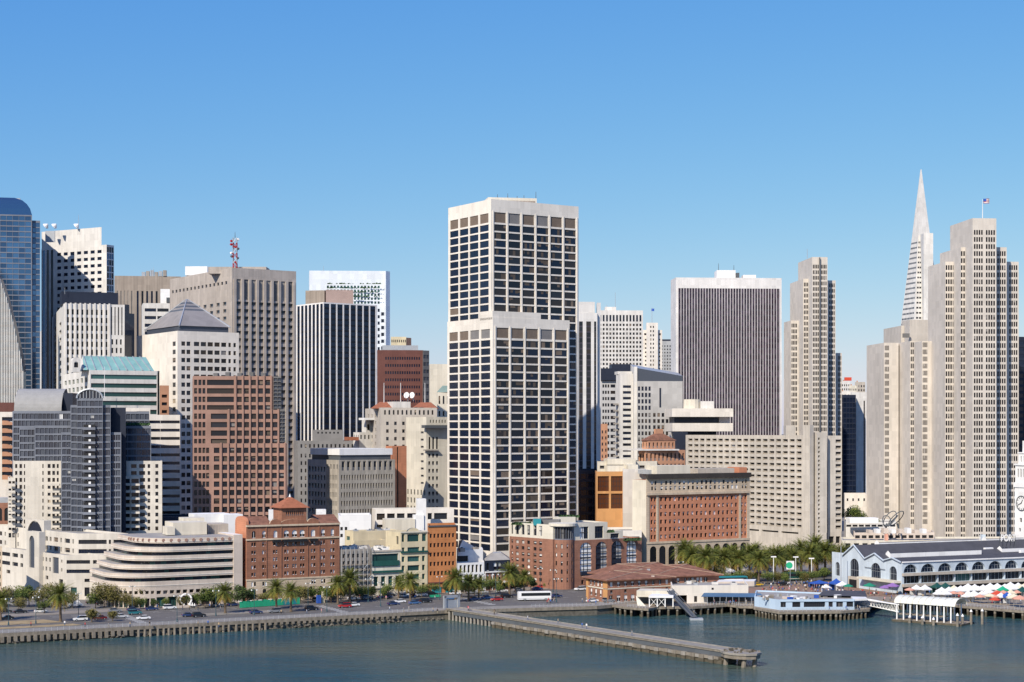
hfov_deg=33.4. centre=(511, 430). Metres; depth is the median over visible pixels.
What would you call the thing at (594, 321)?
window
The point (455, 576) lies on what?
palm tree
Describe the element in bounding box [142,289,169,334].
white midrise
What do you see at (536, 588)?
parked car
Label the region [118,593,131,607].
street tree
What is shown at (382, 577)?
window
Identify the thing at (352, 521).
white cube block
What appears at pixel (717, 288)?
window
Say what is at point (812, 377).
slender stepped tower
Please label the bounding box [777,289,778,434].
window
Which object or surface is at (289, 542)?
brick building
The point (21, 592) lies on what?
street tree
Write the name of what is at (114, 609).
parked car
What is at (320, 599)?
information kiosk
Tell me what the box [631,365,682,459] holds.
glass roof block
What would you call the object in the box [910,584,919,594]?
market tent
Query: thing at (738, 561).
palm tree
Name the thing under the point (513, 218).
window
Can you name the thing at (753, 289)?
window
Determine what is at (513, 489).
window
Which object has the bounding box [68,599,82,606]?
delivery van
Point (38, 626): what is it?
verge
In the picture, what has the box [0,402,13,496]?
wavy block
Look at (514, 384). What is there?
window
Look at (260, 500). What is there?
window
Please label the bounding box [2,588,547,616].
pavement
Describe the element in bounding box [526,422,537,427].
window
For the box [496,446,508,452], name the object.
window
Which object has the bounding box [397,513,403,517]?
window
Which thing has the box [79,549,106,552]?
window
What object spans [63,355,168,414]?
teal roof block
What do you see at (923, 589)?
market tent
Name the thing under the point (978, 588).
market tent
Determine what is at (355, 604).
parked car
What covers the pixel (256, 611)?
parked car
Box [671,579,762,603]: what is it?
white restaurant
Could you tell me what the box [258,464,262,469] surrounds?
window
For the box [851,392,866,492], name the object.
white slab
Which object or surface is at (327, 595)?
street tree
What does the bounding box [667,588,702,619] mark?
boarding ramp
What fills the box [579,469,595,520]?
dark office block
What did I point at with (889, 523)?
loop sculpture
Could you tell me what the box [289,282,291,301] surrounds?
window
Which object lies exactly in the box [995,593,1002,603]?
market tent
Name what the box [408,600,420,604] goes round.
parked car
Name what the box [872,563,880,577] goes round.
window
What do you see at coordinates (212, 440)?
window
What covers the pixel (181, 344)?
pyramid roof tower
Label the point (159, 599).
window
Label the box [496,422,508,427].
window
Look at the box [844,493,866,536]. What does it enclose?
white house
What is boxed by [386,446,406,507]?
brick slab
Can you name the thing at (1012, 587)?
market tent
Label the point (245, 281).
window
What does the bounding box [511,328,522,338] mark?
window
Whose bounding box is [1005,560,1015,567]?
window
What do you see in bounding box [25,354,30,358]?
window
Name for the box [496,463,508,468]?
window
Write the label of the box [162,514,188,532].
dark low block
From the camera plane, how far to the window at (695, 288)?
1141.25 m
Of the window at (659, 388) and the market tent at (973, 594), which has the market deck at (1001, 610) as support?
the market tent at (973, 594)
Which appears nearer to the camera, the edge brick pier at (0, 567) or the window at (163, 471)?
the edge brick pier at (0, 567)
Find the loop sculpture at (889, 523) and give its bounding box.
[882,511,903,533]
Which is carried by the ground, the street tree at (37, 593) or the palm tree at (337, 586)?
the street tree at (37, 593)
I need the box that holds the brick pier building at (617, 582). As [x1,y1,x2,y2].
[582,562,723,602]
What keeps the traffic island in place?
on the road
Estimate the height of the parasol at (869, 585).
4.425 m
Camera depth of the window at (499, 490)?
767.60 m
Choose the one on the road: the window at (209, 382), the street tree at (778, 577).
the street tree at (778, 577)
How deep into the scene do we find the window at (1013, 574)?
691.78 m
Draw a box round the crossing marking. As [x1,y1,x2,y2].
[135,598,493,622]
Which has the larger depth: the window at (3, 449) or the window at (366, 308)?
the window at (366, 308)
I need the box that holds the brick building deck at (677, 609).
[597,597,754,616]
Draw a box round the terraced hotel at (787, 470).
[671,425,840,550]
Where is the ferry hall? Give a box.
[832,537,1023,593]
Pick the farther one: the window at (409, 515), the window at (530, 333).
the window at (530, 333)
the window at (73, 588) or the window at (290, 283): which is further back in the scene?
the window at (290, 283)
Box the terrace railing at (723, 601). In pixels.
[695,601,753,605]
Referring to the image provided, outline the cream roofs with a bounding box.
[596,458,656,471]
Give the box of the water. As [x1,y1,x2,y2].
[0,603,1023,681]
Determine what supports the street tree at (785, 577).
on the road
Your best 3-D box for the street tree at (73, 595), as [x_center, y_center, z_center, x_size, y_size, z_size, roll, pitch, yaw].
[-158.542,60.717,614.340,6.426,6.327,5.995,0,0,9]
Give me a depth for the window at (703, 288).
1141.66 m
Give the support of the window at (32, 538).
in the apartment complex
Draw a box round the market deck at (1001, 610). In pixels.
[878,593,1023,619]
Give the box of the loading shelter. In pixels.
[636,588,676,606]
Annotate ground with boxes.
[2,434,843,616]
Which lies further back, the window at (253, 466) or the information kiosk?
the window at (253, 466)
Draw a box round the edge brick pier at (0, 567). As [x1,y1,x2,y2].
[0,546,1,590]
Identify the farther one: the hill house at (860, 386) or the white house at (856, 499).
the hill house at (860, 386)
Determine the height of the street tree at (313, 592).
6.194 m
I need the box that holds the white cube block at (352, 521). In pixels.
[268,509,370,545]
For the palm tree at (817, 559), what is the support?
on the ground
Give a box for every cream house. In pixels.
[371,545,402,595]
[386,528,427,593]
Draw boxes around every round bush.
[85,608,100,621]
[107,610,119,620]
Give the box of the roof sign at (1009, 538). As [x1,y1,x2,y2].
[999,534,1015,547]
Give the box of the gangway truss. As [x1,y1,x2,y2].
[860,599,899,612]
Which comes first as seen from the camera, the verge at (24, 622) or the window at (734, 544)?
the verge at (24, 622)
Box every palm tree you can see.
[0,590,11,619]
[43,582,77,621]
[210,580,236,612]
[263,577,287,606]
[277,580,302,611]
[325,573,350,603]
[339,567,363,601]
[389,575,405,598]
[396,571,423,600]
[441,565,467,599]
[461,571,480,600]
[472,575,487,597]
[496,561,523,594]
[516,568,533,590]
[670,537,699,563]
[679,543,701,566]
[691,543,719,570]
[709,544,721,565]
[713,546,738,575]
[724,543,742,574]
[728,546,752,571]
[737,543,762,576]
[743,541,764,572]
[744,550,770,581]
[755,546,772,572]
[762,543,789,579]
[771,544,794,571]
[780,546,803,569]
[786,538,811,571]
[798,541,825,572]
[802,533,828,570]
[812,540,839,575]
[812,543,826,572]
[823,542,839,564]
[833,542,851,552]
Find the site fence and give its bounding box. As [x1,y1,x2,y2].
[238,598,299,607]
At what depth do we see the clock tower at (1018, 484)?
740.65 m
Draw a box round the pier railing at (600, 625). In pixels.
[469,605,736,645]
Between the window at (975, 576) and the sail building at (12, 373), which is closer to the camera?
the window at (975, 576)
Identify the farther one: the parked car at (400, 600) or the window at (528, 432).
the window at (528, 432)
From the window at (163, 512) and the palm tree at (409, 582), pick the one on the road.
the palm tree at (409, 582)
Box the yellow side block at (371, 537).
[345,528,395,547]
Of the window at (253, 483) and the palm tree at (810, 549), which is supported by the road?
the palm tree at (810, 549)
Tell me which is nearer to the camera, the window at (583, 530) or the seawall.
the seawall
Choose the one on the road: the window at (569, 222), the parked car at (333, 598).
the parked car at (333, 598)
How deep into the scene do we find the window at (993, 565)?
687.91 m
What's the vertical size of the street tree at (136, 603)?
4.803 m
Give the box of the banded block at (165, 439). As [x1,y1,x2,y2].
[126,408,179,513]
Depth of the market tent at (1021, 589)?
648.49 m
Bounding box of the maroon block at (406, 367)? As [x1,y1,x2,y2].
[377,345,428,407]
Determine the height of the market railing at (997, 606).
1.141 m
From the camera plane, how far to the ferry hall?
687.50 m
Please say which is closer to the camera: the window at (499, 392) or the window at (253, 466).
the window at (253, 466)
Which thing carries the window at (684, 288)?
in the plum tower at (726, 338)
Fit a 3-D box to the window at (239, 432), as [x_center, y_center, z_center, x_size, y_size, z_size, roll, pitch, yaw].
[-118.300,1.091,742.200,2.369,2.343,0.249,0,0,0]
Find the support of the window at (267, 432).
in the terracotta tower at (239, 455)
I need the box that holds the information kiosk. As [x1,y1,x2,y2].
[316,592,324,602]
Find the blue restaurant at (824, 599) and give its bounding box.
[754,590,866,609]
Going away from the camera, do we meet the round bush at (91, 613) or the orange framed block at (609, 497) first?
the round bush at (91, 613)
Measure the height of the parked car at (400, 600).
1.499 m
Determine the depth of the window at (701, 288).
1141.39 m
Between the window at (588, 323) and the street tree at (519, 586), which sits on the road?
the street tree at (519, 586)
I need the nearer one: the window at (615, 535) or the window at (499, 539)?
the window at (615, 535)
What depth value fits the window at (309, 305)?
916.01 m
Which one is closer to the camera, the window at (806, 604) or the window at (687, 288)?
the window at (806, 604)
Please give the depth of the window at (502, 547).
767.60 m
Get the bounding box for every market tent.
[808,580,828,587]
[821,584,830,591]
[829,578,840,589]
[836,581,845,590]
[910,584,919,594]
[918,585,931,594]
[930,583,941,593]
[932,590,944,596]
[938,582,951,588]
[939,590,951,596]
[946,587,955,597]
[950,587,962,595]
[958,587,969,595]
[961,592,972,601]
[966,586,976,591]
[967,591,977,601]
[974,586,982,592]
[976,591,987,599]
[983,589,992,597]
[987,585,996,590]
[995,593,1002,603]
[996,586,1008,590]
[1001,592,1008,604]
[1003,593,1016,604]
[1008,585,1018,590]
[1015,586,1023,595]
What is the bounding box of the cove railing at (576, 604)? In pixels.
[531,595,680,606]
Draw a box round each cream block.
[429,364,446,416]
[604,464,645,526]
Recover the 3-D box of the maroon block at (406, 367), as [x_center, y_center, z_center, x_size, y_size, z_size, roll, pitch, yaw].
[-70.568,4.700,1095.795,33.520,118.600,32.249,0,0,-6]
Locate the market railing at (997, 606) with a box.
[967,603,1023,610]
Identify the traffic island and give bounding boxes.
[176,610,267,616]
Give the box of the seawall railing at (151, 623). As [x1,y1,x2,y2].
[2,607,436,632]
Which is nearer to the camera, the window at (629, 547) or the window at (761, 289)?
the window at (629, 547)
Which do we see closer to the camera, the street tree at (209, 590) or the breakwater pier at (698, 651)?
the breakwater pier at (698, 651)
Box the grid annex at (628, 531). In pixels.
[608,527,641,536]
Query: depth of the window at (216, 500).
738.56 m
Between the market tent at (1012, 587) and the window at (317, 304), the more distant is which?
the window at (317, 304)
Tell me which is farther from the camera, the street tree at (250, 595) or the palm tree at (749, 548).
the palm tree at (749, 548)
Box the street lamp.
[5,598,11,624]
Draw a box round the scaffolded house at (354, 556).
[340,544,371,597]
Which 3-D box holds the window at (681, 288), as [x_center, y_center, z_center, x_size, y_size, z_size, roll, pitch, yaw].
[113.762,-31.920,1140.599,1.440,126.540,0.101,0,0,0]
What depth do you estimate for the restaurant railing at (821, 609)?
603.76 m
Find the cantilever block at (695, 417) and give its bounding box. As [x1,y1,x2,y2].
[665,399,732,437]
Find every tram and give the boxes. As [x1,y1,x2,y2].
[719,576,746,578]
[781,572,809,580]
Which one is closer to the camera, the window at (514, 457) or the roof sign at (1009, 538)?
the roof sign at (1009, 538)
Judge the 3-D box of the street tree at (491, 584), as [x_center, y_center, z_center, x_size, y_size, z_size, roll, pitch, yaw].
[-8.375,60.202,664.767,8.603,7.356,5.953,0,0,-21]
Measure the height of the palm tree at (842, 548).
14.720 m
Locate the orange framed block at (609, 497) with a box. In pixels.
[595,470,622,526]
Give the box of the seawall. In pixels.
[0,597,685,643]
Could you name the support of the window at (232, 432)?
in the terracotta tower at (239, 455)
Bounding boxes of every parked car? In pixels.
[2,615,13,619]
[13,609,27,613]
[34,608,47,612]
[73,615,87,620]
[95,615,106,619]
[108,608,121,611]
[116,613,127,617]
[127,609,141,614]
[136,615,150,619]
[145,606,158,610]
[163,604,176,609]
[181,612,191,616]
[191,612,205,616]
[227,602,238,605]
[249,609,262,613]
[268,607,281,612]
[304,605,318,610]
[329,596,341,600]
[338,602,351,607]
[351,602,359,605]
[360,594,371,599]
[387,601,399,604]
[394,599,405,602]
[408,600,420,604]
[415,592,427,596]
[419,597,432,602]
[426,591,437,595]
[469,596,480,600]
[481,595,493,598]
[490,597,502,600]
[500,593,512,597]
[531,587,542,590]
[551,593,562,597]
[574,586,585,590]
[602,597,614,601]
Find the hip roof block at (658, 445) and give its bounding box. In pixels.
[621,429,684,464]
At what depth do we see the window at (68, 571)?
646.70 m
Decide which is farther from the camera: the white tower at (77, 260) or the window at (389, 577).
the white tower at (77, 260)
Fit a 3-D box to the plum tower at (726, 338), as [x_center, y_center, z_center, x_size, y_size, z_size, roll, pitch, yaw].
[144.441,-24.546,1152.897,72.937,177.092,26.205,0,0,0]
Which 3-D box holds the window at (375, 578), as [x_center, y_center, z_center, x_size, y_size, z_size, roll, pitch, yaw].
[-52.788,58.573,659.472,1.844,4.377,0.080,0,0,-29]
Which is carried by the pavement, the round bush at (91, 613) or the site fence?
the site fence
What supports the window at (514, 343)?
in the grid tower at (513, 372)
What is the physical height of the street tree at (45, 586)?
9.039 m
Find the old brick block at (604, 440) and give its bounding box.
[601,424,607,460]
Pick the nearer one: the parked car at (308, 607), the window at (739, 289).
the parked car at (308, 607)
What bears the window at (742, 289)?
in the plum tower at (726, 338)
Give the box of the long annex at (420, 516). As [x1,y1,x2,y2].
[372,498,453,530]
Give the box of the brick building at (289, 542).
[235,494,339,600]
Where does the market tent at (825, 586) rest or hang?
on the plaza
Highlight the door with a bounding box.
[849,579,856,587]
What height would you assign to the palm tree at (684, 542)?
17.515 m
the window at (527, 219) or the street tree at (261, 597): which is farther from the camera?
the window at (527, 219)
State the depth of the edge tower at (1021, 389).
1010.19 m
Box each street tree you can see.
[0,585,17,606]
[11,596,26,608]
[13,585,31,600]
[25,585,34,605]
[27,589,48,603]
[36,582,59,599]
[36,600,51,612]
[64,591,77,607]
[86,591,102,607]
[90,581,116,606]
[104,585,125,606]
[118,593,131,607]
[127,596,140,605]
[133,597,147,604]
[150,599,158,605]
[161,597,169,603]
[176,597,185,604]
[185,592,198,602]
[194,591,213,607]
[198,585,219,606]
[229,585,247,606]
[244,588,256,600]
[257,592,268,599]
[296,585,309,602]
[305,586,320,601]
[318,587,327,597]
[323,589,336,598]
[339,589,346,597]
[351,586,362,599]
[358,585,369,599]
[370,586,378,594]
[378,588,386,595]
[382,584,393,591]
[416,585,427,596]
[428,583,440,591]
[443,580,453,594]
[482,576,500,593]
[495,584,504,594]
[507,577,523,592]
[526,576,535,589]
[709,564,726,573]
[733,570,742,575]
[742,569,753,578]
[761,571,774,583]
[771,571,782,582]
[781,574,789,580]
[796,571,808,579]
[798,572,808,581]
[808,571,818,581]
[820,567,829,576]
[842,509,853,516]
[847,505,860,516]
[853,511,866,516]
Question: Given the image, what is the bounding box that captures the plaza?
[748,584,904,596]
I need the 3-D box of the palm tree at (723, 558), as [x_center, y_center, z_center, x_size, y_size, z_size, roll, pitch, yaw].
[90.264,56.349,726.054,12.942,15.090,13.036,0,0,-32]
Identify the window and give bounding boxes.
[2,417,11,420]
[2,425,11,428]
[2,433,11,436]
[2,441,11,444]
[2,448,11,451]
[2,456,11,459]
[2,464,11,467]
[2,472,11,475]
[4,508,7,520]
[13,290,18,294]
[13,306,18,310]
[19,253,24,257]
[19,322,24,326]
[25,216,30,220]
[25,269,30,273]
[25,285,30,289]
[25,338,30,342]
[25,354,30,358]
[29,522,41,530]
[30,536,33,567]
[54,557,58,573]
[67,560,89,563]
[67,570,89,572]
[71,587,76,594]
[79,540,106,543]
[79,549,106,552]
[85,587,89,595]
[91,374,156,379]
[91,383,156,387]
[101,392,156,396]
[103,401,156,404]
[114,307,115,334]
[137,291,138,335]
[141,291,142,334]
[145,308,155,311]
[145,316,155,318]
[149,420,159,422]
[157,308,168,311]
[157,597,164,606]
[161,420,179,422]
[161,429,179,431]
[161,437,179,439]
[161,445,179,447]
[161,453,179,455]
[162,462,179,464]
[162,470,179,472]
[162,478,179,480]
[162,486,179,488]
[162,494,179,497]
[162,503,179,505]
[162,511,179,513]
[168,596,175,605]
[207,380,233,384]
[207,388,233,393]
[207,397,233,401]
[207,405,233,409]
[211,414,226,418]
[211,422,226,426]
[211,430,226,435]
[211,439,226,442]
[214,481,218,486]
[214,498,218,503]
[230,430,234,435]
[237,279,240,299]
[237,430,241,435]
[244,279,247,299]
[244,430,248,435]
[251,430,255,435]
[251,464,255,469]
[251,481,255,486]
[251,498,255,503]
[252,280,255,299]
[258,430,262,435]
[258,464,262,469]
[258,481,262,486]
[258,498,262,503]
[259,280,262,300]
[265,430,269,435]
[265,464,269,469]
[265,481,269,486]
[267,281,269,300]
[272,430,276,435]
[272,464,276,469]
[272,481,276,486]
[274,281,277,300]
[279,464,283,469]
[279,481,283,486]
[281,281,284,301]
[284,530,288,536]
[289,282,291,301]
[292,530,296,536]
[298,306,299,440]
[301,306,303,440]
[305,305,306,440]
[309,305,310,440]
[313,304,314,429]
[317,304,318,429]
[320,304,322,429]
[324,304,328,429]
[331,304,335,429]
[337,304,342,429]
[344,305,348,440]
[351,305,355,440]
[357,305,361,431]
[364,306,368,417]
[370,306,374,407]
[372,553,397,566]
[374,577,377,585]
[377,514,384,519]
[381,576,384,585]
[387,513,394,517]
[388,576,391,584]
[397,447,397,507]
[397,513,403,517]
[407,513,415,517]
[407,534,417,541]
[408,547,418,550]
[408,556,418,561]
[408,565,418,570]
[434,513,446,518]
[457,556,467,561]
[481,329,489,338]
[494,212,505,222]
[496,340,508,346]
[496,348,508,354]
[496,356,508,362]
[496,364,508,370]
[496,373,508,378]
[496,381,508,387]
[496,389,508,395]
[496,397,508,403]
[496,405,508,411]
[496,414,508,419]
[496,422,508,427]
[496,430,508,435]
[496,438,508,444]
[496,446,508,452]
[496,454,508,460]
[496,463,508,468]
[496,471,508,476]
[496,479,508,485]
[496,487,508,493]
[496,495,508,501]
[496,503,508,509]
[496,512,508,517]
[496,520,508,526]
[496,528,508,534]
[496,536,508,542]
[496,544,508,550]
[497,328,507,337]
[509,213,519,223]
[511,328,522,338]
[511,340,522,346]
[511,349,522,354]
[511,357,522,362]
[511,365,522,371]
[511,373,522,379]
[511,381,522,387]
[511,389,522,395]
[511,397,522,403]
[511,406,522,411]
[511,414,522,419]
[511,422,522,427]
[511,430,522,435]
[511,438,522,444]
[511,446,522,452]
[511,454,522,460]
[511,462,522,468]
[511,471,522,476]
[511,479,522,484]
[511,487,522,492]
[511,495,522,501]
[511,503,522,509]
[511,511,522,517]
[511,519,522,521]
[523,214,533,224]
[526,329,537,338]
[526,341,537,347]
[526,349,537,355]
[526,357,537,363]
[526,365,537,371]
[526,373,537,379]
[526,381,537,387]
[526,389,537,395]
[526,398,537,403]
[526,406,537,411]
[526,414,537,419]
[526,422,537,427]
[526,430,537,435]
[526,438,537,444]
[526,446,537,452]
[526,454,537,460]
[526,462,537,468]
[526,470,537,476]
[526,478,537,484]
[526,486,537,492]
[526,494,537,500]
[526,503,537,508]
[526,511,537,516]
[537,216,547,225]
[541,329,551,339]
[551,217,561,227]
[555,330,565,339]
[563,527,565,538]
[565,218,574,228]
[579,321,582,468]
[580,527,587,538]
[580,542,590,571]
[586,321,590,468]
[594,321,595,468]
[595,526,602,537]
[596,542,606,569]
[598,476,608,490]
[598,494,608,508]
[611,476,621,490]
[611,493,621,508]
[611,533,618,537]
[611,541,621,564]
[627,541,635,562]
[650,546,655,561]
[659,388,660,407]
[659,546,665,563]
[669,546,674,563]
[679,288,680,374]
[681,288,682,375]
[684,288,685,398]
[687,288,688,398]
[690,288,691,398]
[692,288,693,398]
[695,288,696,398]
[698,288,699,398]
[701,288,701,400]
[703,288,704,400]
[706,288,707,400]
[709,288,710,400]
[712,288,712,400]
[714,288,715,407]
[717,288,718,434]
[720,288,721,434]
[722,288,723,434]
[725,288,726,434]
[728,288,729,434]
[731,288,732,434]
[732,543,737,570]
[733,288,734,434]
[736,288,737,434]
[739,289,740,434]
[742,289,742,434]
[744,289,745,434]
[747,289,748,434]
[750,289,751,434]
[753,289,753,434]
[755,289,756,434]
[758,289,759,434]
[761,289,762,434]
[763,289,764,434]
[766,289,767,434]
[769,289,770,434]
[772,289,772,434]
[774,289,775,434]
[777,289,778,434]
[792,602,799,606]
[804,602,824,606]
[836,562,839,575]
[836,602,842,606]
[847,602,852,606]
[851,559,858,576]
[864,401,864,492]
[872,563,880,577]
[890,566,896,579]
[904,564,915,572]
[904,576,917,582]
[921,564,932,571]
[921,575,935,582]
[938,563,949,570]
[939,574,951,581]
[955,562,966,569]
[955,573,968,580]
[972,562,982,569]
[972,573,985,579]
[989,561,999,568]
[989,572,1001,578]
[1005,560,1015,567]
[1005,571,1018,578]
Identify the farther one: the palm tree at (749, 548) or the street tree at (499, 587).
the palm tree at (749, 548)
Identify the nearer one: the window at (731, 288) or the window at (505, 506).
the window at (505, 506)
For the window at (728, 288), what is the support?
in the plum tower at (726, 338)
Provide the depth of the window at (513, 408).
771.92 m
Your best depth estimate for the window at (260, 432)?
743.08 m
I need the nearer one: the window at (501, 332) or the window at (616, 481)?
the window at (501, 332)
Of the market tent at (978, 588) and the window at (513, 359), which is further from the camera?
the window at (513, 359)
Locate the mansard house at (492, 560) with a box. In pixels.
[484,551,509,589]
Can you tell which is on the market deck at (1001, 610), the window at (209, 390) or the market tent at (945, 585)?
the market tent at (945, 585)
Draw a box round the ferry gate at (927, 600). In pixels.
[892,594,983,626]
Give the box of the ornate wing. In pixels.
[344,418,373,447]
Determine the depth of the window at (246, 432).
742.53 m
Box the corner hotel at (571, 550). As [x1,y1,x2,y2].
[509,514,641,589]
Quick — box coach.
[517,591,550,600]
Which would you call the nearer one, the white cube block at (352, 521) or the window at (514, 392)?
the white cube block at (352, 521)
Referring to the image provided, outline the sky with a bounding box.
[0,0,1023,433]
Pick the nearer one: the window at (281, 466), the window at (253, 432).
the window at (281, 466)
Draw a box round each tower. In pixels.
[0,197,39,388]
[40,292,133,388]
[41,215,113,388]
[114,267,178,356]
[137,299,238,513]
[170,237,295,497]
[192,372,286,517]
[296,290,376,440]
[309,266,389,349]
[406,417,446,507]
[447,194,578,567]
[579,302,600,468]
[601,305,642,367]
[601,364,631,457]
[613,371,632,457]
[643,309,661,369]
[662,339,670,370]
[671,263,781,434]
[784,253,841,532]
[842,395,855,515]
[867,199,1018,536]
[901,169,933,325]
[1013,441,1023,537]
[1019,337,1023,451]
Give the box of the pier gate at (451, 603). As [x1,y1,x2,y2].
[443,595,459,608]
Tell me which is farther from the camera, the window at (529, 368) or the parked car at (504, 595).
the window at (529, 368)
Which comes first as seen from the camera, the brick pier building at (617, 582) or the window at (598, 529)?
the brick pier building at (617, 582)
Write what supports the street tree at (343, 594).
on the road
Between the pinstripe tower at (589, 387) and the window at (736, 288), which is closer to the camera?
the pinstripe tower at (589, 387)
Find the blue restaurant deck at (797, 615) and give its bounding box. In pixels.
[754,601,873,620]
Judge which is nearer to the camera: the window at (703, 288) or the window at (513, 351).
the window at (513, 351)
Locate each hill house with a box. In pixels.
[842,377,851,390]
[842,390,852,394]
[849,384,856,391]
[855,381,864,391]
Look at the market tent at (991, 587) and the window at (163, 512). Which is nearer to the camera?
the market tent at (991, 587)
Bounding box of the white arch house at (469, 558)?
[457,540,483,591]
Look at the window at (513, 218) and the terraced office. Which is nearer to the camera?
the terraced office
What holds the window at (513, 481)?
in the grid tower at (513, 372)
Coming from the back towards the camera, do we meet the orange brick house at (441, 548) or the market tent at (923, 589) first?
the orange brick house at (441, 548)
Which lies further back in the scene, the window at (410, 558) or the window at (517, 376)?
the window at (517, 376)
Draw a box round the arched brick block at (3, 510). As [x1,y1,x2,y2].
[0,497,7,523]
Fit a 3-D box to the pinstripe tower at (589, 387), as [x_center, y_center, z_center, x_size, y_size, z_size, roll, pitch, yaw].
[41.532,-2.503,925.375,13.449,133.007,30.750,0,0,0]
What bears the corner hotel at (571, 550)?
on the ground
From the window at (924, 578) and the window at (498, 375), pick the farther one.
the window at (498, 375)
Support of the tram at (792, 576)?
on the road
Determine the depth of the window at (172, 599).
621.47 m
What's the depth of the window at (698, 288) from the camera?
1141.39 m
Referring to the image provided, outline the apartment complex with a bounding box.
[0,388,161,599]
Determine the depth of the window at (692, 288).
1141.11 m
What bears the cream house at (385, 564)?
on the ground
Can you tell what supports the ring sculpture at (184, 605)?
on the pavement
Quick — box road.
[0,575,831,629]
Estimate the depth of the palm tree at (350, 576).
631.64 m
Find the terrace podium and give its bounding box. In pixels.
[841,517,1014,548]
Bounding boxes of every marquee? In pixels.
[711,567,734,571]
[741,564,772,570]
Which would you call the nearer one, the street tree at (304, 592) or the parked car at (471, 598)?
the street tree at (304, 592)
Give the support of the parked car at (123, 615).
on the road
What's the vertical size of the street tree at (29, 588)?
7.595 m
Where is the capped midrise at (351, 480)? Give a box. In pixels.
[308,448,394,528]
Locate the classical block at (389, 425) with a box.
[365,383,438,447]
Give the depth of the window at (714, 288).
1142.22 m
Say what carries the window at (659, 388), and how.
in the glass roof block at (657, 393)
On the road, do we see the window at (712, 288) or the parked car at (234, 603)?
the parked car at (234, 603)
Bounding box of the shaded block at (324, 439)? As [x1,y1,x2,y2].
[294,430,352,520]
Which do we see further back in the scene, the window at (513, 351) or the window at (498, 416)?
the window at (513, 351)
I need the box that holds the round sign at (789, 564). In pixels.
[786,561,793,568]
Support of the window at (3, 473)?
in the wavy block at (6, 409)
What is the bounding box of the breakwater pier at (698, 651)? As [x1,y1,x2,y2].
[446,607,761,667]
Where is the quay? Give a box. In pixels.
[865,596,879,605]
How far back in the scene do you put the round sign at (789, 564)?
706.82 m
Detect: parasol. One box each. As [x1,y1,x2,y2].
[863,583,875,593]
[886,583,899,594]
[1012,595,1023,599]
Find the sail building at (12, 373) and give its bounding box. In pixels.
[0,276,25,402]
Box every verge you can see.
[0,619,59,624]
[0,624,79,628]
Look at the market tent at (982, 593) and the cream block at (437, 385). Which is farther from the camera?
the cream block at (437, 385)
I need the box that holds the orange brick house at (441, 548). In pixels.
[428,523,456,592]
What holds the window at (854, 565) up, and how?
in the ferry hall
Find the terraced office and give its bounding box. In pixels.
[89,512,242,607]
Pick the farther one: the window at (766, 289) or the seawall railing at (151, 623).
the window at (766, 289)
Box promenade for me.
[0,601,636,632]
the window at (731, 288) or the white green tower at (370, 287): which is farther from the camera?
the white green tower at (370, 287)
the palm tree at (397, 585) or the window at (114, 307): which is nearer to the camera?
the palm tree at (397, 585)
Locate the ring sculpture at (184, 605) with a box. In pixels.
[176,593,195,607]
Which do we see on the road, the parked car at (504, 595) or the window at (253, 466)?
the parked car at (504, 595)
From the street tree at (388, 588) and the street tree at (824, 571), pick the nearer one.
the street tree at (388, 588)
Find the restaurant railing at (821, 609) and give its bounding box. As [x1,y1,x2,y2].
[780,606,866,611]
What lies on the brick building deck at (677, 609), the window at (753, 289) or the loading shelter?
the loading shelter
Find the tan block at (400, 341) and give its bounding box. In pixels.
[391,337,410,344]
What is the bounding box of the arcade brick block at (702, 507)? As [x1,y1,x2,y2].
[632,465,750,570]
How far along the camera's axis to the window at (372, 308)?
924.32 m

